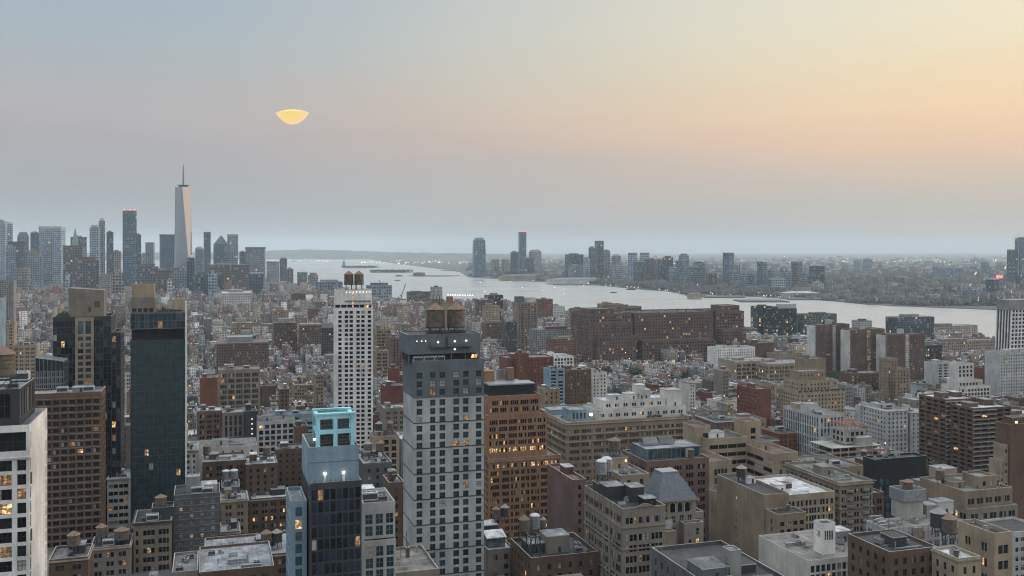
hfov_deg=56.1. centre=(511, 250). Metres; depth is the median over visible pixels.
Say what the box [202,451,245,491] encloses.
loft building
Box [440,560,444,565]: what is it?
window
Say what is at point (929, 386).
walk up building
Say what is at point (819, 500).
window
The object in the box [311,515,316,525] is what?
window
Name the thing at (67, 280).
office building
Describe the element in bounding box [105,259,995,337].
river water
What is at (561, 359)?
loft building
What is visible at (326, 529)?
window
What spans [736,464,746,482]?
water tank
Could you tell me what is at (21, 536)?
window
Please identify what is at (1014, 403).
walk up building
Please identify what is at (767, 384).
loft building
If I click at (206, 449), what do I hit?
water tank
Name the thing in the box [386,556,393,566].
window
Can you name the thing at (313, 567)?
window
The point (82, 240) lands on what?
skyscraper
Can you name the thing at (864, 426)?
loft building
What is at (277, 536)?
water tank
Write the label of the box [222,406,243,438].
apartment building
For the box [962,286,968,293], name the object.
tower block
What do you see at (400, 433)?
loft building
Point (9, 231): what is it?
skyscraper
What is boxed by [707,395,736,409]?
walk up building
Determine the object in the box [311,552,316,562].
window
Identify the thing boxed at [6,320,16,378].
apartment building
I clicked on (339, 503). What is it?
window
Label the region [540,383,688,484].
office building
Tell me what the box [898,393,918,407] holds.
loft building
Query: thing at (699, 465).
window
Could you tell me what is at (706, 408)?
loft building
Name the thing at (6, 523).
window
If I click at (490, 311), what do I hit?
apartment building
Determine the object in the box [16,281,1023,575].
city blocks
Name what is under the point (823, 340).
apartment tower
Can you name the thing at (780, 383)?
walk up building
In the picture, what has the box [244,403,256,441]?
apartment building
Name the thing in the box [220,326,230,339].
office building
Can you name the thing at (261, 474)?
loft building
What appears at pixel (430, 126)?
sky
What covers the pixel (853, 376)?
apartment building
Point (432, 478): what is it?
window
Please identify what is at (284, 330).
office building
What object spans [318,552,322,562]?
window
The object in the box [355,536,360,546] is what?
window
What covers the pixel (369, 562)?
window
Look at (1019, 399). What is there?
walk up building
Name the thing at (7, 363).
water tank
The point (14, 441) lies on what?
window
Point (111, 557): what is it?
loft building
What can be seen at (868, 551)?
window
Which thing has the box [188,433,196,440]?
loft building
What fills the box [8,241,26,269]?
skyscraper
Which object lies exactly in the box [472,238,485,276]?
tower block
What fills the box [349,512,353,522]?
window
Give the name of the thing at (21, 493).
window
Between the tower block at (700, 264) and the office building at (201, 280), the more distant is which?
the tower block at (700, 264)
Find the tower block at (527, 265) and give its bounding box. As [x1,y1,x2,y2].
[521,257,533,273]
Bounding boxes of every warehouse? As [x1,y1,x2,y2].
[499,274,546,280]
[546,277,606,283]
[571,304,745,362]
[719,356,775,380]
[749,358,794,381]
[928,338,994,352]
[934,323,977,334]
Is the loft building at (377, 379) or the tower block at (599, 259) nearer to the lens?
the loft building at (377, 379)
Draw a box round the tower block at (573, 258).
[565,253,583,277]
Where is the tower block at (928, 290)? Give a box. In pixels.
[920,287,933,293]
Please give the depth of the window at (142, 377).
441.12 m
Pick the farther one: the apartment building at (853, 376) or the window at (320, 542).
the apartment building at (853, 376)
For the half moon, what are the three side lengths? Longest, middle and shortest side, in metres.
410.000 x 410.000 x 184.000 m
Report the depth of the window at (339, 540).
237.27 m
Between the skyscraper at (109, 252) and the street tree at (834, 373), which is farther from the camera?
the skyscraper at (109, 252)
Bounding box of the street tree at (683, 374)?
[681,370,687,378]
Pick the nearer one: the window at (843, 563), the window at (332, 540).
the window at (332, 540)
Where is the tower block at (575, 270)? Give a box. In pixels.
[568,264,582,277]
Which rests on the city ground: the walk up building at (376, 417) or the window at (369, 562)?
the walk up building at (376, 417)
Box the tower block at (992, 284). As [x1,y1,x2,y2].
[986,275,1002,292]
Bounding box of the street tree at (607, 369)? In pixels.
[603,366,611,373]
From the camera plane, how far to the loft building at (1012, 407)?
777.58 m
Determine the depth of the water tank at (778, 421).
670.22 m
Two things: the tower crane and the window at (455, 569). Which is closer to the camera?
the window at (455, 569)
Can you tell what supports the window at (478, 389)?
in the hotel tower at (443, 449)
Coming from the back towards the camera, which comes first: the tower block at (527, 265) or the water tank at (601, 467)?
the tower block at (527, 265)
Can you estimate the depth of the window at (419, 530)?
328.85 m
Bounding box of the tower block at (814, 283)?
[811,281,823,287]
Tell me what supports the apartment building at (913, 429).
on the city ground
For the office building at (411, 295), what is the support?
on the city ground
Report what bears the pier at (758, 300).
in the river water
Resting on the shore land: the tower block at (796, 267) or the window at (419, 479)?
the tower block at (796, 267)
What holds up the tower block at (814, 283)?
on the shore land
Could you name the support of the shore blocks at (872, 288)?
on the shore land
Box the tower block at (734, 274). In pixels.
[730,264,739,285]
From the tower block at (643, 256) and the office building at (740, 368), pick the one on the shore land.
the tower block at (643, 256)
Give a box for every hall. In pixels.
[413,272,424,275]
[687,293,701,298]
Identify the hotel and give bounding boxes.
[174,459,219,552]
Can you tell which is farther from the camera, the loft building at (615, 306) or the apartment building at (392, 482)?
the loft building at (615, 306)
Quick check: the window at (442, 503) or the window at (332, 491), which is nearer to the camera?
the window at (332, 491)
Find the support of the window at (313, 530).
in the hotel tower at (324, 521)
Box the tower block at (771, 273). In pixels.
[768,269,774,286]
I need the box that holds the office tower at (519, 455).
[484,367,560,542]
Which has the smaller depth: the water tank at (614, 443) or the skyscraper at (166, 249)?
the water tank at (614, 443)
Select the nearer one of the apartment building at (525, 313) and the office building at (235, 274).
the apartment building at (525, 313)
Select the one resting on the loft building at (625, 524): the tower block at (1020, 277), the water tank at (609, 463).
the water tank at (609, 463)
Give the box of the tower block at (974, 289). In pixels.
[971,287,979,291]
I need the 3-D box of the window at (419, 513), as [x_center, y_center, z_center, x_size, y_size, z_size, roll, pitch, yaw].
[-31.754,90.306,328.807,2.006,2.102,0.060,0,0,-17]
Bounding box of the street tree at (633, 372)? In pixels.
[628,366,639,375]
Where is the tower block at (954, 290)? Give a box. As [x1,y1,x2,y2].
[949,288,959,293]
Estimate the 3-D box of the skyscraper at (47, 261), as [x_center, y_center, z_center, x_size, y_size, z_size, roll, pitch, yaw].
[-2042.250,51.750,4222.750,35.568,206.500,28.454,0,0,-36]
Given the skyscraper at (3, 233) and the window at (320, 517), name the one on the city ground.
the skyscraper at (3, 233)
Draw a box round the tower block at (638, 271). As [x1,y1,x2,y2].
[634,261,643,282]
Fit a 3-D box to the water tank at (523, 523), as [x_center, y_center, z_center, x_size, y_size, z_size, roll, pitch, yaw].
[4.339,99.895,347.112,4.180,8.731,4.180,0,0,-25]
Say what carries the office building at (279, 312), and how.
on the city ground
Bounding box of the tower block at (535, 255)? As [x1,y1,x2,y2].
[529,250,540,274]
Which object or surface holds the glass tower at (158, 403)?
on the city ground
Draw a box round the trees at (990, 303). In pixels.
[213,260,996,380]
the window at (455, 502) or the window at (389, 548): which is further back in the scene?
the window at (455, 502)
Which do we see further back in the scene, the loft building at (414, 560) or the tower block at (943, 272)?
the tower block at (943, 272)
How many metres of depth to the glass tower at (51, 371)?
434.57 m
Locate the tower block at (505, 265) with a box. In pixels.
[502,258,509,274]
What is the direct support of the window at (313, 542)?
in the hotel tower at (324, 521)
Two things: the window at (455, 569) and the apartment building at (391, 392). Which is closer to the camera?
the window at (455, 569)
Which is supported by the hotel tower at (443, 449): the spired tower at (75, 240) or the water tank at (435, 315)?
the water tank at (435, 315)
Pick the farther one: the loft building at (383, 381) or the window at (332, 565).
the loft building at (383, 381)
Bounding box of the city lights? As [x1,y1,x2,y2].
[212,256,949,408]
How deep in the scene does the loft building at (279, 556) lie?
376.61 m
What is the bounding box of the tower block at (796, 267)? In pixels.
[791,261,801,284]
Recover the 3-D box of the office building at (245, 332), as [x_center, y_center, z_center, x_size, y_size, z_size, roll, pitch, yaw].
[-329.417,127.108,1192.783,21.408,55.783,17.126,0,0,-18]
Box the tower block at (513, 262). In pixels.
[510,251,517,273]
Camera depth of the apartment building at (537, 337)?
1407.87 m
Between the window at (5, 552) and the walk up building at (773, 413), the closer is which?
the window at (5, 552)
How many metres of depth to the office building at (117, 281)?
2807.12 m
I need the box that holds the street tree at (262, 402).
[260,399,267,406]
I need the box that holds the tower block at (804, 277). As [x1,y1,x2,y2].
[801,271,808,284]
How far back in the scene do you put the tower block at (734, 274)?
4009.35 m
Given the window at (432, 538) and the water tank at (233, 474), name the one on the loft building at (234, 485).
the water tank at (233, 474)
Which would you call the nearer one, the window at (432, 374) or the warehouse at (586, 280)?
the window at (432, 374)
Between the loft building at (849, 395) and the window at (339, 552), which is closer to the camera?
the window at (339, 552)
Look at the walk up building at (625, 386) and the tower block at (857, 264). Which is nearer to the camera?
the walk up building at (625, 386)
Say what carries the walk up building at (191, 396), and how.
on the city ground
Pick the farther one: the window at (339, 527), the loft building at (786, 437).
the loft building at (786, 437)
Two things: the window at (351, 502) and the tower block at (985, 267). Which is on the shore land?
the tower block at (985, 267)
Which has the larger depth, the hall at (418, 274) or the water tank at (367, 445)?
the hall at (418, 274)
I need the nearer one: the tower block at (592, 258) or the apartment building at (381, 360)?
the apartment building at (381, 360)
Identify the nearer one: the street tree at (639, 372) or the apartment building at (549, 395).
the apartment building at (549, 395)
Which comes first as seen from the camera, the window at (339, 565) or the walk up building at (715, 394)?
the window at (339, 565)
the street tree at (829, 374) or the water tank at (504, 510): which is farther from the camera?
the street tree at (829, 374)
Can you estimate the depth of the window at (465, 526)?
333.79 m
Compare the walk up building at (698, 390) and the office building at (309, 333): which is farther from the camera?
the office building at (309, 333)
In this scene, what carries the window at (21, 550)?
in the apartment tower at (23, 485)
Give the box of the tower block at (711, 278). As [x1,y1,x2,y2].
[706,272,716,285]
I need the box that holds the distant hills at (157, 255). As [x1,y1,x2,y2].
[87,252,238,259]
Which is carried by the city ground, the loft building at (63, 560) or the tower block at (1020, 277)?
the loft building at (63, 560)
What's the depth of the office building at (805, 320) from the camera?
1734.01 m
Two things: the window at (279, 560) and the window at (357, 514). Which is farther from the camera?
the window at (279, 560)
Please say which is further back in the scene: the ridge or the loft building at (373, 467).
the ridge
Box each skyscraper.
[0,220,6,279]
[5,245,16,279]
[7,221,12,244]
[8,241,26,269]
[17,232,28,255]
[26,250,42,286]
[30,231,38,249]
[38,226,65,282]
[43,239,52,284]
[63,245,85,290]
[70,236,86,256]
[77,257,98,288]
[89,225,99,275]
[99,218,104,275]
[106,231,112,282]
[113,250,120,272]
[123,209,136,285]
[137,233,140,265]
[141,253,144,263]
[145,242,154,263]
[159,234,174,269]
[187,255,194,293]
[195,246,203,274]
[204,232,210,271]
[213,236,227,263]
[227,234,237,263]
[239,251,244,263]
[245,247,265,284]
[280,258,286,280]
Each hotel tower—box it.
[286,407,361,575]
[399,322,483,575]
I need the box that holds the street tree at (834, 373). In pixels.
[832,371,838,378]
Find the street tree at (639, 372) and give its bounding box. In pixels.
[636,369,644,375]
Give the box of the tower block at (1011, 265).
[1007,249,1015,282]
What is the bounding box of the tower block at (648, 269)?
[644,258,653,280]
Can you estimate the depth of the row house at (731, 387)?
974.64 m
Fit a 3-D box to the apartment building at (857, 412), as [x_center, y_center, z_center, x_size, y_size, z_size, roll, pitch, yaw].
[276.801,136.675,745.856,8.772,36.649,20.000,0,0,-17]
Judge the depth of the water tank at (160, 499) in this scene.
394.95 m
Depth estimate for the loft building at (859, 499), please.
419.60 m
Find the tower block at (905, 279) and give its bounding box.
[892,276,912,282]
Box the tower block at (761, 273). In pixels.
[757,261,766,285]
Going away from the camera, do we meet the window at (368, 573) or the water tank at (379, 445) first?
the window at (368, 573)
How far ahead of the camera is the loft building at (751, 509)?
404.18 m
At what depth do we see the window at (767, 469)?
499.49 m
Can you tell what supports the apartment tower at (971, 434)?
on the city ground
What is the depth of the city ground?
3771.30 m
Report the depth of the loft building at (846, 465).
493.10 m
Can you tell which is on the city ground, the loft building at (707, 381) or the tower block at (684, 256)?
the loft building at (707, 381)
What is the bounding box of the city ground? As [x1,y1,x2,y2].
[40,278,915,407]
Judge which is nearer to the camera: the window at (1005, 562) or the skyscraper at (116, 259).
the window at (1005, 562)
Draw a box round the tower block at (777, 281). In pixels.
[771,277,784,287]
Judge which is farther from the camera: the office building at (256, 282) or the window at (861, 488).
the office building at (256, 282)
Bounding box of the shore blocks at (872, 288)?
[466,255,1023,305]
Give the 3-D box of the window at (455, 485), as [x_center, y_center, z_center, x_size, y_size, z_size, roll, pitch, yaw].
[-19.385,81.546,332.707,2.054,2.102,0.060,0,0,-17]
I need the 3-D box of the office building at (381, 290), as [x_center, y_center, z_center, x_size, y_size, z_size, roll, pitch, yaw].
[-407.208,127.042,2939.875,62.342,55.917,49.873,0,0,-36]
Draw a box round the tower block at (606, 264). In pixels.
[604,250,609,278]
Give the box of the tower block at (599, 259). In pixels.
[595,241,603,277]
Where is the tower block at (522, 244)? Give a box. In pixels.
[518,231,525,273]
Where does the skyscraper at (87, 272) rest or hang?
on the city ground
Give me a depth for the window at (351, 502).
238.14 m
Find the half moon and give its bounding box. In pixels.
[276,109,308,124]
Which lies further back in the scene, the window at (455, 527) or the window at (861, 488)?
the window at (861, 488)
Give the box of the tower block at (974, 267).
[971,265,976,270]
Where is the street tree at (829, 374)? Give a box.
[826,371,832,377]
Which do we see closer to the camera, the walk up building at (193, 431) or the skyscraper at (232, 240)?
the walk up building at (193, 431)
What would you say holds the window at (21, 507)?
in the apartment tower at (23, 485)
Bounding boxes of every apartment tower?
[0,370,46,575]
[35,385,105,547]
[53,287,124,524]
[334,289,372,448]
[807,319,849,377]
[841,327,884,370]
[876,329,924,380]
[879,357,909,403]
[919,387,976,468]
[948,397,1010,473]
[995,299,1023,349]
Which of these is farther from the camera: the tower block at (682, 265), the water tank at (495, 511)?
the tower block at (682, 265)
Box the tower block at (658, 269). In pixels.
[654,258,663,280]
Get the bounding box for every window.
[0,394,10,418]
[0,432,25,451]
[0,460,11,471]
[0,475,11,485]
[0,489,11,500]
[0,504,11,514]
[0,518,11,528]
[0,532,11,543]
[0,547,11,557]
[0,561,11,572]
[17,460,25,470]
[17,474,25,484]
[17,488,25,498]
[17,503,25,513]
[17,517,25,527]
[17,531,25,541]
[17,546,25,556]
[17,560,25,570]
[37,399,98,515]
[78,321,82,333]
[85,321,90,333]
[131,340,184,525]
[273,559,284,573]
[311,490,316,500]
[311,502,316,513]
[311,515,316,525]
[311,527,316,538]
[311,540,316,550]
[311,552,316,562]
[311,565,316,575]
[318,490,322,500]
[318,502,322,512]
[318,514,322,525]
[318,527,322,537]
[318,539,322,549]
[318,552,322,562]
[318,564,322,574]
[324,489,328,499]
[324,501,328,512]
[324,514,328,524]
[324,526,328,536]
[324,539,328,549]
[324,551,328,561]
[324,563,328,574]
[330,489,335,499]
[330,501,335,511]
[330,513,335,524]
[330,526,335,536]
[330,538,335,548]
[330,550,335,561]
[330,563,335,573]
[337,488,341,498]
[337,500,341,511]
[337,513,341,523]
[337,525,341,535]
[337,537,341,548]
[337,550,341,560]
[337,562,341,572]
[338,311,370,389]
[343,488,347,498]
[343,500,347,510]
[343,512,347,522]
[343,525,347,535]
[343,537,347,547]
[343,549,347,559]
[343,562,347,572]
[349,487,353,497]
[349,500,353,510]
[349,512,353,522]
[349,524,353,534]
[349,536,353,547]
[349,549,353,559]
[349,561,353,571]
[355,487,360,497]
[355,499,360,509]
[355,511,360,521]
[355,524,360,534]
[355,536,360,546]
[355,548,360,558]
[355,560,360,571]
[365,514,372,524]
[365,526,372,536]
[366,547,372,556]
[366,558,372,568]
[366,570,372,575]
[376,514,382,523]
[376,525,382,535]
[376,546,382,555]
[376,557,382,567]
[376,569,382,575]
[386,513,392,522]
[386,524,392,534]
[386,545,393,554]
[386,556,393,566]
[386,568,393,575]
[417,373,421,378]
[417,381,421,386]
[417,390,421,395]
[417,397,480,471]
[417,477,421,482]
[417,502,421,508]
[417,511,421,516]
[417,528,421,533]
[417,537,421,542]
[430,372,434,377]
[430,381,434,386]
[430,389,434,394]
[430,476,434,481]
[430,510,434,515]
[430,527,434,532]
[430,535,434,541]
[440,372,444,377]
[440,380,444,385]
[440,389,444,394]
[440,484,444,489]
[440,501,444,506]
[440,509,444,514]
[440,526,444,531]
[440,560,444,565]
[453,371,458,376]
[453,380,458,385]
[453,388,458,393]
[453,474,458,480]
[453,483,458,488]
[453,491,458,496]
[453,500,458,505]
[453,508,458,513]
[453,516,458,521]
[453,525,458,530]
[453,533,458,539]
[453,542,458,546]
[453,550,458,555]
[453,558,458,564]
[453,567,458,572]
[463,371,467,376]
[463,379,467,384]
[463,388,467,393]
[463,482,467,487]
[463,499,467,504]
[463,524,467,529]
[476,379,480,384]
[476,387,480,392]
[476,473,480,478]
[476,481,480,486]
[476,498,480,503]
[476,506,480,511]
[476,523,480,528]
[476,548,480,553]
[490,399,558,541]
[569,423,682,484]
[586,511,620,572]
[650,464,704,524]
[670,503,675,512]
[677,502,682,511]
[684,501,689,510]
[709,443,790,475]
[789,498,832,528]
[811,562,845,575]
[842,488,880,514]
[852,543,884,575]
[934,530,938,536]
[998,545,1001,553]
[998,561,1001,569]
[1004,545,1007,552]
[1004,560,1007,568]
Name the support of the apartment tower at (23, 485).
on the city ground
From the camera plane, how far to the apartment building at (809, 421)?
654.71 m
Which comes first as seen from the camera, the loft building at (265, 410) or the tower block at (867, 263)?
the loft building at (265, 410)
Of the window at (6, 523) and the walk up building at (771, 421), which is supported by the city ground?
the walk up building at (771, 421)
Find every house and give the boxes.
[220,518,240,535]
[260,406,267,413]
[269,395,277,406]
[307,397,312,408]
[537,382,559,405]
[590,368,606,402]
[729,385,736,391]
[854,394,860,407]
[872,390,878,402]
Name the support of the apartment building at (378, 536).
on the city ground
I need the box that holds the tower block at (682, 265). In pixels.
[676,259,688,283]
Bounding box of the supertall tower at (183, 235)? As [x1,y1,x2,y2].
[174,167,191,267]
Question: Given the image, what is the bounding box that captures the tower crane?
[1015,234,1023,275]
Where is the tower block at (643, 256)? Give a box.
[640,253,648,261]
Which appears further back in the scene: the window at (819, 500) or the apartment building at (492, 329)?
the apartment building at (492, 329)
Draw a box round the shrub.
[56,311,69,316]
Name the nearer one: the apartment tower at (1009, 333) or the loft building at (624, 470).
the loft building at (624, 470)
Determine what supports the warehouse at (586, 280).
on the shore land
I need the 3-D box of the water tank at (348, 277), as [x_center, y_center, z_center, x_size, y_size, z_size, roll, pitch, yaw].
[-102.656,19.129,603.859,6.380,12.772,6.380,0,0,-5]
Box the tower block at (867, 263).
[863,258,871,269]
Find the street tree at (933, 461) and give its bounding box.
[926,459,938,469]
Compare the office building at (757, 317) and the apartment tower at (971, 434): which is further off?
the office building at (757, 317)
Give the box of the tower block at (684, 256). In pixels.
[679,254,688,260]
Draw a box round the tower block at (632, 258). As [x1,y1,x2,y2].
[628,253,636,280]
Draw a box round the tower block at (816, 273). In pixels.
[809,266,824,284]
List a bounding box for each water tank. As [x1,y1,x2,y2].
[0,346,16,388]
[67,530,80,552]
[95,523,107,543]
[114,526,129,544]
[154,494,166,507]
[203,444,210,456]
[222,469,229,483]
[230,469,237,482]
[260,529,272,546]
[263,445,270,459]
[272,528,282,548]
[344,271,353,289]
[354,271,363,289]
[363,440,371,453]
[375,421,381,433]
[376,440,384,456]
[387,420,393,434]
[425,303,444,333]
[447,302,464,333]
[492,506,499,522]
[500,504,508,520]
[518,515,529,539]
[530,513,539,535]
[540,516,545,529]
[596,459,606,481]
[601,456,611,479]
[608,437,620,455]
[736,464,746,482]
[775,417,780,425]
[861,449,866,455]
[902,478,912,488]
[929,507,946,534]
[935,467,944,483]
[940,513,957,542]
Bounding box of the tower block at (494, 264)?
[491,258,498,273]
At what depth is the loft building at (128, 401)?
828.80 m
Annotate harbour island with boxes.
[371,272,411,272]
[410,275,458,276]
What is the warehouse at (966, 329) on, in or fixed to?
on the city ground
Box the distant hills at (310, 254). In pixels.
[211,249,509,258]
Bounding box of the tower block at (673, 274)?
[669,267,677,282]
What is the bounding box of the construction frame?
[809,419,888,456]
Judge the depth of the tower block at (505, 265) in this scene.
5709.85 m
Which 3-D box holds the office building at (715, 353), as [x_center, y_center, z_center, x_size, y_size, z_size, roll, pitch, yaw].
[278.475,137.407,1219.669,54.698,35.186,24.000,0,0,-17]
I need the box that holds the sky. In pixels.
[0,0,1023,253]
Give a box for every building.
[0,280,15,321]
[0,298,5,378]
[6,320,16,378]
[12,341,39,377]
[16,268,30,290]
[48,540,93,575]
[65,272,69,291]
[92,531,133,575]
[99,273,110,297]
[106,468,129,534]
[112,270,122,294]
[125,370,129,407]
[125,415,129,468]
[126,388,129,412]
[132,501,173,573]
[137,264,157,283]
[155,268,171,293]
[167,278,172,293]
[172,266,186,289]
[172,551,198,575]
[187,392,197,405]
[187,401,196,408]
[187,408,193,428]
[187,441,198,472]
[188,429,196,434]
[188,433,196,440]
[195,272,207,294]
[197,404,221,440]
[198,437,256,483]
[199,541,273,575]
[200,373,217,406]
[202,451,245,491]
[204,521,285,575]
[205,363,214,373]
[207,263,248,290]
[208,270,215,296]
[216,335,268,375]
[218,272,222,289]
[218,364,259,413]
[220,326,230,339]
[220,487,248,534]
[221,479,239,493]
[222,289,251,304]
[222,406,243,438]
[232,318,251,334]
[241,330,255,338]
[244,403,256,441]
[245,452,277,495]
[248,486,285,533]
[249,272,263,295]
[257,413,294,455]
[260,382,275,406]
[262,408,271,413]
[266,261,278,281]
[267,409,312,433]
[268,380,276,388]
[269,406,277,410]
[270,398,277,406]
[272,306,288,322]
[273,318,296,354]
[274,441,302,488]
[278,383,288,410]
[282,376,292,396]
[287,267,292,282]
[289,404,295,409]
[291,291,305,300]
[293,380,307,400]
[293,399,307,409]
[293,420,307,442]
[294,401,304,409]
[297,272,307,284]
[298,323,321,356]
[306,382,312,391]
[307,305,317,320]
[307,390,312,402]
[308,273,317,285]
[313,370,323,408]
[316,279,342,292]
[321,323,333,355]
[324,401,333,407]
[359,448,391,487]
[362,484,395,575]
[366,282,391,298]
[369,428,398,474]
[373,325,390,349]
[373,343,388,387]
[373,371,387,397]
[373,396,379,410]
[373,413,379,431]
[377,400,379,413]
[380,380,386,404]
[380,402,402,431]
[381,380,402,403]
[383,468,402,546]
[388,334,402,371]
[388,364,398,382]
[396,431,402,479]
[396,531,438,575]
[399,371,402,382]
[407,291,429,302]
[413,297,428,301]
[425,295,461,329]
[430,285,441,298]
[475,298,493,315]
[482,303,499,321]
[482,320,501,339]
[484,293,502,308]
[484,519,509,575]
[499,352,553,391]
[502,318,516,352]
[510,528,597,575]
[513,296,537,349]
[514,349,528,379]
[528,326,570,353]
[536,297,552,317]
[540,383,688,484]
[543,364,564,403]
[546,336,577,363]
[547,351,573,366]
[547,463,585,539]
[553,304,564,317]
[561,364,590,404]
[569,307,579,326]
[583,478,666,575]
[595,453,649,488]
[597,301,622,309]
[619,304,641,309]
[619,382,631,393]
[622,436,708,541]
[644,467,703,545]
[645,380,658,390]
[652,540,783,575]
[657,381,672,387]
[678,378,694,414]
[683,417,797,540]
[688,408,706,419]
[688,419,710,425]
[695,386,709,398]
[695,400,700,407]
[695,410,733,431]
[698,404,718,413]
[700,389,712,401]
[702,376,713,391]
[707,344,754,367]
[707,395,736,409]
[711,406,727,414]
[712,391,722,397]
[713,366,728,397]
[716,400,733,414]
[717,473,834,560]
[724,413,765,432]
[729,392,736,398]
[737,379,756,383]
[737,382,770,426]
[744,327,757,332]
[746,339,773,357]
[751,304,770,334]
[756,381,774,400]
[759,519,850,575]
[761,425,797,450]
[761,433,779,444]
[763,303,796,335]
[766,336,805,343]
[767,350,801,359]
[768,416,782,425]
[771,409,775,417]
[773,381,782,385]
[776,368,844,415]
[783,402,844,455]
[783,457,883,532]
[795,354,825,376]
[797,312,836,334]
[798,454,862,475]
[837,382,853,407]
[839,368,878,391]
[840,452,868,464]
[845,408,854,418]
[845,410,848,418]
[846,419,867,434]
[848,523,937,575]
[852,318,871,327]
[854,384,864,401]
[855,402,866,422]
[858,382,871,401]
[859,400,908,452]
[863,452,925,518]
[864,485,960,546]
[878,445,902,453]
[886,314,933,339]
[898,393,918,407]
[899,464,956,486]
[901,404,918,452]
[910,380,927,396]
[917,390,933,397]
[920,468,1022,519]
[921,380,931,390]
[924,359,953,385]
[925,341,941,360]
[930,388,940,390]
[930,545,981,575]
[940,377,948,387]
[941,362,989,397]
[958,519,1011,575]
[974,365,984,383]
[981,517,1023,575]
[985,348,1023,395]
[989,415,1023,519]
[990,394,1003,399]
[993,399,1002,403]
[1000,398,1018,405]
[1003,402,1018,409]
[1004,395,1023,405]
[1011,402,1023,415]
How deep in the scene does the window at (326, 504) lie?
236.29 m
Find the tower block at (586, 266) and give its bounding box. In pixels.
[583,257,589,277]
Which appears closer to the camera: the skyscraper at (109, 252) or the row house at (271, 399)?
the row house at (271, 399)
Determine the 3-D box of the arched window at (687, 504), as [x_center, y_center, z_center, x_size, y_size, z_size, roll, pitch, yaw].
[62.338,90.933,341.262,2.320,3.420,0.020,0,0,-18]
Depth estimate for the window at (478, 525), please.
335.09 m
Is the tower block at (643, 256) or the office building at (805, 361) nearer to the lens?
the office building at (805, 361)
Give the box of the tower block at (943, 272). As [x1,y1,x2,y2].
[932,267,962,278]
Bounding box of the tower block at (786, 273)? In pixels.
[781,268,791,285]
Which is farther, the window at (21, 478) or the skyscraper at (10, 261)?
the skyscraper at (10, 261)
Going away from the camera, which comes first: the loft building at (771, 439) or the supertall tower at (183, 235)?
the loft building at (771, 439)
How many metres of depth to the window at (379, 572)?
262.63 m
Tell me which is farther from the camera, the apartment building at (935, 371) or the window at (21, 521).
the apartment building at (935, 371)
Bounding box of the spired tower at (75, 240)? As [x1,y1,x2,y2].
[72,229,78,244]
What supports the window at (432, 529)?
in the hotel tower at (443, 449)
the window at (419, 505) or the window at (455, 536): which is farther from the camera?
the window at (455, 536)
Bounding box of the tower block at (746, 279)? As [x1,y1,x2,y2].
[740,272,753,286]
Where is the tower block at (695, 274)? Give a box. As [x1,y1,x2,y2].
[687,266,703,286]
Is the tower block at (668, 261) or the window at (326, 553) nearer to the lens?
the window at (326, 553)
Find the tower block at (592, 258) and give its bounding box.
[589,246,594,275]
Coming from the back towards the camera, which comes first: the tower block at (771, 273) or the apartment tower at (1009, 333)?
the tower block at (771, 273)
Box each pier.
[450,295,472,299]
[553,284,607,284]
[702,295,744,297]
[733,299,789,301]
[780,297,821,299]
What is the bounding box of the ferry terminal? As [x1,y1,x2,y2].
[780,291,819,296]
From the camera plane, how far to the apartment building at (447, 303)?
1358.03 m
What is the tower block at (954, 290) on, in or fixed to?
on the shore land
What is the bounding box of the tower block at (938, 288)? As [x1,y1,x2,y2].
[934,287,947,292]
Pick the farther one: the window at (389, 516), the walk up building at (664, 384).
the walk up building at (664, 384)
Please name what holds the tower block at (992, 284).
on the shore land
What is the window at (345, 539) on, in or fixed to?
in the hotel tower at (324, 521)
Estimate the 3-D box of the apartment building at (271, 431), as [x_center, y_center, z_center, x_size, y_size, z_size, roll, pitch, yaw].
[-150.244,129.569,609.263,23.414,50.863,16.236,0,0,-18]
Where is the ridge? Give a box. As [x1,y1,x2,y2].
[904,253,1006,253]
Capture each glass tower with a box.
[35,355,67,388]
[130,283,186,573]
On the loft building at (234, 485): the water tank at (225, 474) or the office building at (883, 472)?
the water tank at (225, 474)
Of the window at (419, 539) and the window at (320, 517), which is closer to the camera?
the window at (320, 517)
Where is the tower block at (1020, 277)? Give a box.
[1015,237,1023,283]
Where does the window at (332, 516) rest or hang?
in the hotel tower at (324, 521)
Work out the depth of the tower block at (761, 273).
3808.71 m
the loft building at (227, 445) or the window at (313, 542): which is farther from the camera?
the loft building at (227, 445)
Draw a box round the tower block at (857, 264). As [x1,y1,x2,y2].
[854,260,861,269]
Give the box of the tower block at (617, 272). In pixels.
[610,265,623,280]
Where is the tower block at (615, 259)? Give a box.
[611,254,620,265]
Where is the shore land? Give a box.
[372,255,1006,309]
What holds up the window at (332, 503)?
in the hotel tower at (324, 521)
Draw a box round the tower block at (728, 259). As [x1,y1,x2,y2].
[723,253,733,284]
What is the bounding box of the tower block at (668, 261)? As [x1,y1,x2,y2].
[663,256,672,280]
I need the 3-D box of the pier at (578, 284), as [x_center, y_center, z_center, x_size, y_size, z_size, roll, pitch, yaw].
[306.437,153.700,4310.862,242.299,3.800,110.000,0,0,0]
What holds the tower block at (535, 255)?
on the shore land
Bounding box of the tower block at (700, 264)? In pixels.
[693,261,704,283]
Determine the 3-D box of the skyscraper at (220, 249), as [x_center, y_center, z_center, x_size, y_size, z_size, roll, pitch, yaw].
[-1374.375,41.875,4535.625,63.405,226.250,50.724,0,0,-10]
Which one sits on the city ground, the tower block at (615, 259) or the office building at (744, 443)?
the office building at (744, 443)
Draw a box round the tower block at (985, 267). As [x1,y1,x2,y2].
[981,261,989,273]

